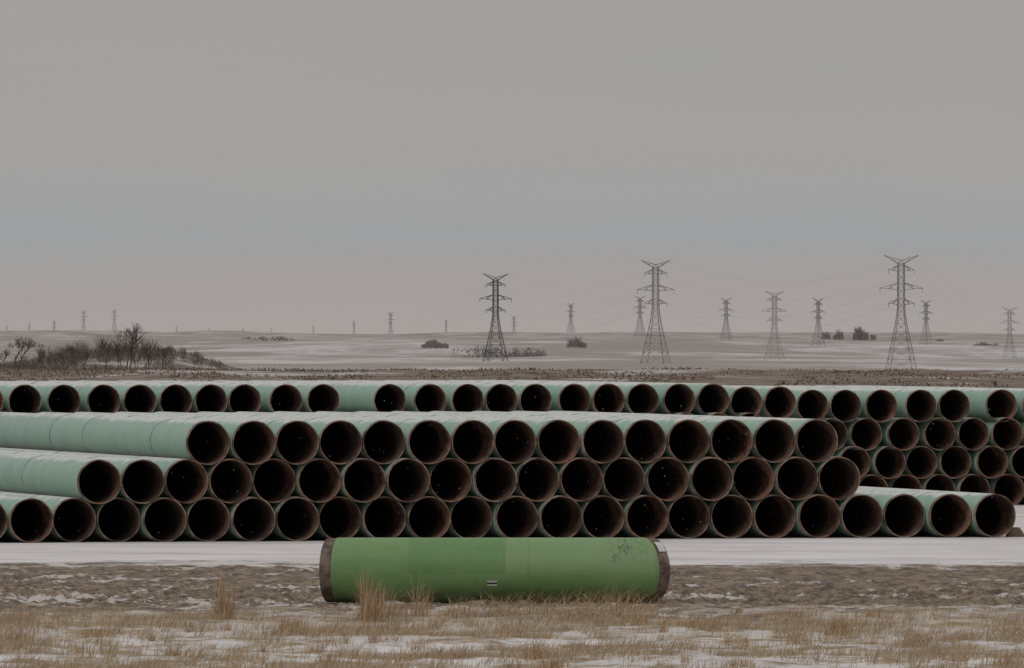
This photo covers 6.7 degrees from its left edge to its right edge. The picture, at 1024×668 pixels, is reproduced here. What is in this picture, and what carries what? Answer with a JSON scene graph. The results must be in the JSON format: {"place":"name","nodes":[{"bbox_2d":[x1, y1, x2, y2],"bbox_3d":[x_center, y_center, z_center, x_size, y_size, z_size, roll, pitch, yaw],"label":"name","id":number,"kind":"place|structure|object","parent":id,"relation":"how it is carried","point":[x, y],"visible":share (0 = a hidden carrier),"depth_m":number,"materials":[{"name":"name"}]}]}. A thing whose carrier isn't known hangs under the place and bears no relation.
{"place":"outdoors","nodes":[
{"label":"outdoors","id":0,"kind":"place"},
{"bbox_2d":[0,330,1023,667],"bbox_3d":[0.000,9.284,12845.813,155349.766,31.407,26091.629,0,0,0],"label":"ground","id":1,"kind":"structure","parent":0,"point":[772,576],"depth_m":162.97,"materials":[{"name":"white snow"}]},
{"bbox_2d":[0,347,9,368],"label":"bare tree","id":2,"kind":"object","parent":1,"relation":"on","point":[6,354],"visible":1,"depth_m":779.98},
{"bbox_2d":[15,336,35,366],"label":"bare tree","id":3,"kind":"object","parent":1,"relation":"on","point":[22,343],"visible":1,"depth_m":829.95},
{"bbox_2d":[34,346,46,362],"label":"bare tree","id":4,"kind":"object","parent":1,"relation":"on","point":[43,356],"visible":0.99,"depth_m":799.87,"materials":[{"name":"brown plant"}]},
{"bbox_2d":[50,351,64,366],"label":"bare tree","id":5,"kind":"object","parent":1,"relation":"on","point":[62,357],"visible":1,"depth_m":789.84,"materials":[{"name":"brown plant"}]},
{"bbox_2d":[59,344,76,366],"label":"bare tree","id":6,"kind":"object","parent":1,"relation":"on","point":[71,349],"visible":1,"depth_m":810.03,"materials":[{"name":"brown plant"}]},
{"bbox_2d":[80,310,86,329],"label":"transmission tower","id":7,"kind":"structure","parent":1,"relation":"on","point":[83,320],"depth_m":14400.12,"materials":[{"name":"metal"}]},
{"bbox_2d":[79,349,92,367],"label":"bare tree","id":8,"kind":"object","parent":1,"relation":"on","point":[87,354],"visible":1,"depth_m":780.15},
{"bbox_2d":[99,336,111,366],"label":"bare tree","id":9,"kind":"object","parent":1,"relation":"on","point":[104,348],"visible":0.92,"depth_m":819.96,"materials":[{"name":"brown plant"}]},
{"bbox_2d":[0,332,227,376],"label":"bare shrubs","id":10,"kind":"object","parent":1,"relation":"on","point":[48,360],"visible":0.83,"depth_m":861.46,"materials":[{"name":"brown plant"}]},
{"bbox_2d":[111,309,117,330],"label":"transmission tower","id":11,"kind":"structure","parent":1,"relation":"on","point":[113,315],"depth_m":14399.24,"materials":[{"name":"metal"}]},
{"bbox_2d":[109,339,126,369],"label":"bare tree","id":12,"kind":"object","parent":1,"relation":"on","point":[117,349],"visible":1,"depth_m":779.78,"materials":[{"name":"brown plant"}]},
{"bbox_2d":[113,323,145,367],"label":"bare tree","id":13,"kind":"object","parent":1,"relation":"on","point":[133,338],"visible":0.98,"depth_m":799.86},
{"bbox_2d":[122,340,152,367],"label":"bare tree","id":14,"kind":"object","parent":1,"relation":"on","point":[131,347],"visible":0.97,"depth_m":789.93,"materials":[{"name":"brown plant"}]},
{"bbox_2d":[142,348,159,365],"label":"bare tree","id":15,"kind":"object","parent":1,"relation":"on","point":[147,353],"visible":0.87,"depth_m":799.89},
{"bbox_2d":[158,346,169,364],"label":"bare tree","id":16,"kind":"object","parent":1,"relation":"on","point":[163,355],"visible":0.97,"depth_m":829.99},
{"bbox_2d":[190,357,202,370],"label":"bare tree","id":17,"kind":"object","parent":1,"relation":"on","point":[197,359],"visible":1,"depth_m":759.98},
{"bbox_2d":[388,312,394,332],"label":"transmission tower","id":18,"kind":"structure","parent":1,"relation":"on","point":[390,321],"depth_m":13319.89,"materials":[{"name":"metal"}]},
{"bbox_2d":[0,380,795,417],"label":"pipe stack","id":19,"kind":"object","parent":1,"relation":"on","point":[271,396],"visible":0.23,"depth_m":238.97,"materials":[{"name":"green metal"}]},
{"bbox_2d":[319,538,669,605],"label":"green pipe section","id":20,"kind":"object","parent":1,"relation":"on","point":[504,567],"visible":0.88,"depth_m":136.54,"materials":[{"name":"metal"}]},
{"bbox_2d":[480,274,511,360],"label":"transmission tower","id":21,"kind":"structure","parent":1,"relation":"on","point":[497,285],"depth_m":3975.50,"materials":[{"name":"metal"}]},
{"bbox_2d":[1,326,998,357],"bbox_3d":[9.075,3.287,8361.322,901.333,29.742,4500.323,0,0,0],"label":"distant shrubs","id":22,"kind":"object","parent":1,"relation":"on","point":[859,334],"visible":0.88,"depth_m":6939.26,"materials":[{"name":"brown plant"}]},
{"bbox_2d":[0,411,1023,542],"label":"pipe stack","id":23,"kind":"object","parent":1,"relation":"on","point":[363,474],"visible":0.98,"depth_m":181.38,"materials":[{"name":"green metal"}]},
{"bbox_2d":[0,603,1023,667],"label":"dry grass","id":24,"kind":"structure","parent":1,"relation":"on","point":[931,652],"depth_m":121.56,"materials":[{"name":"plant"}]},
{"bbox_2d":[0,563,1023,667],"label":"tall grass tufts","id":25,"kind":"object","parent":1,"relation":"on","point":[369,608],"visible":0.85,"depth_m":125.78,"materials":[{"name":"beige plant"}]},
{"bbox_2d":[0,364,1023,387],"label":"prairie brush","id":26,"kind":"object","parent":1,"relation":"on","point":[505,372],"visible":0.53,"depth_m":736.68,"materials":[{"name":"brown plant"}]},
{"bbox_2d":[566,303,575,332],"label":"transmission tower","id":27,"kind":"structure","parent":1,"relation":"on","point":[570,315],"depth_m":11335.66,"materials":[{"name":"metal"}]},
{"bbox_2d":[411,260,1014,340],"bbox_3d":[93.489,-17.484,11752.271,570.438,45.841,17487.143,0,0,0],"label":"power lines","id":28,"kind":"object","parent":27,"relation":"hanging from","point":[724,309],"visible":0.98,"depth_m":3637.28,"materials":[{"name":"metal"}]},
{"bbox_2d":[633,296,645,336],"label":"transmission tower","id":29,"kind":"structure","parent":1,"relation":"on","point":[639,306],"depth_m":8593.15,"materials":[{"name":"metal"}]},
{"bbox_2d":[637,260,673,362],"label":"transmission tower","id":30,"kind":"structure","parent":1,"relation":"on","point":[653,301],"depth_m":3371.57,"materials":[{"name":"metal"}]},
{"bbox_2d":[720,298,733,339],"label":"transmission tower","id":31,"kind":"structure","parent":1,"relation":"on","point":[725,312],"depth_m":8196.47,"materials":[{"name":"metal"}]},
{"bbox_2d":[762,291,784,359],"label":"transmission tower","id":32,"kind":"structure","parent":1,"relation":"on","point":[775,318],"depth_m":4932.61,"materials":[{"name":"metal"}]},
{"bbox_2d":[811,298,825,345],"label":"transmission tower","id":33,"kind":"structure","parent":1,"relation":"on","point":[817,311],"depth_m":7298.51,"materials":[{"name":"metal"}]},
{"bbox_2d":[742,385,1023,504],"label":"pipe stack","id":34,"kind":"object","parent":1,"relation":"on","point":[914,437],"visible":0.53,"depth_m":242.91,"materials":[{"name":"green metal"}]},
{"bbox_2d":[881,255,922,370],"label":"transmission tower","id":35,"kind":"structure","parent":1,"relation":"on","point":[898,292],"depth_m":3009.76,"materials":[{"name":"metal"}]},
{"bbox_2d":[919,300,932,344],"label":"transmission tower","id":36,"kind":"structure","parent":1,"relation":"on","point":[926,325],"depth_m":7835.18,"materials":[{"name":"metal"}]},
{"bbox_2d":[1000,307,1019,359],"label":"transmission tower","id":37,"kind":"structure","parent":1,"relation":"on","point":[1010,329],"depth_m":6342.26,"materials":[{"name":"metal"}]},
{"bbox_2d":[0,0,1023,333],"label":"sky","id":38,"kind":"structure","parent":0,"point":[130,86],"materials":[{"name":"grey"}]}
]}

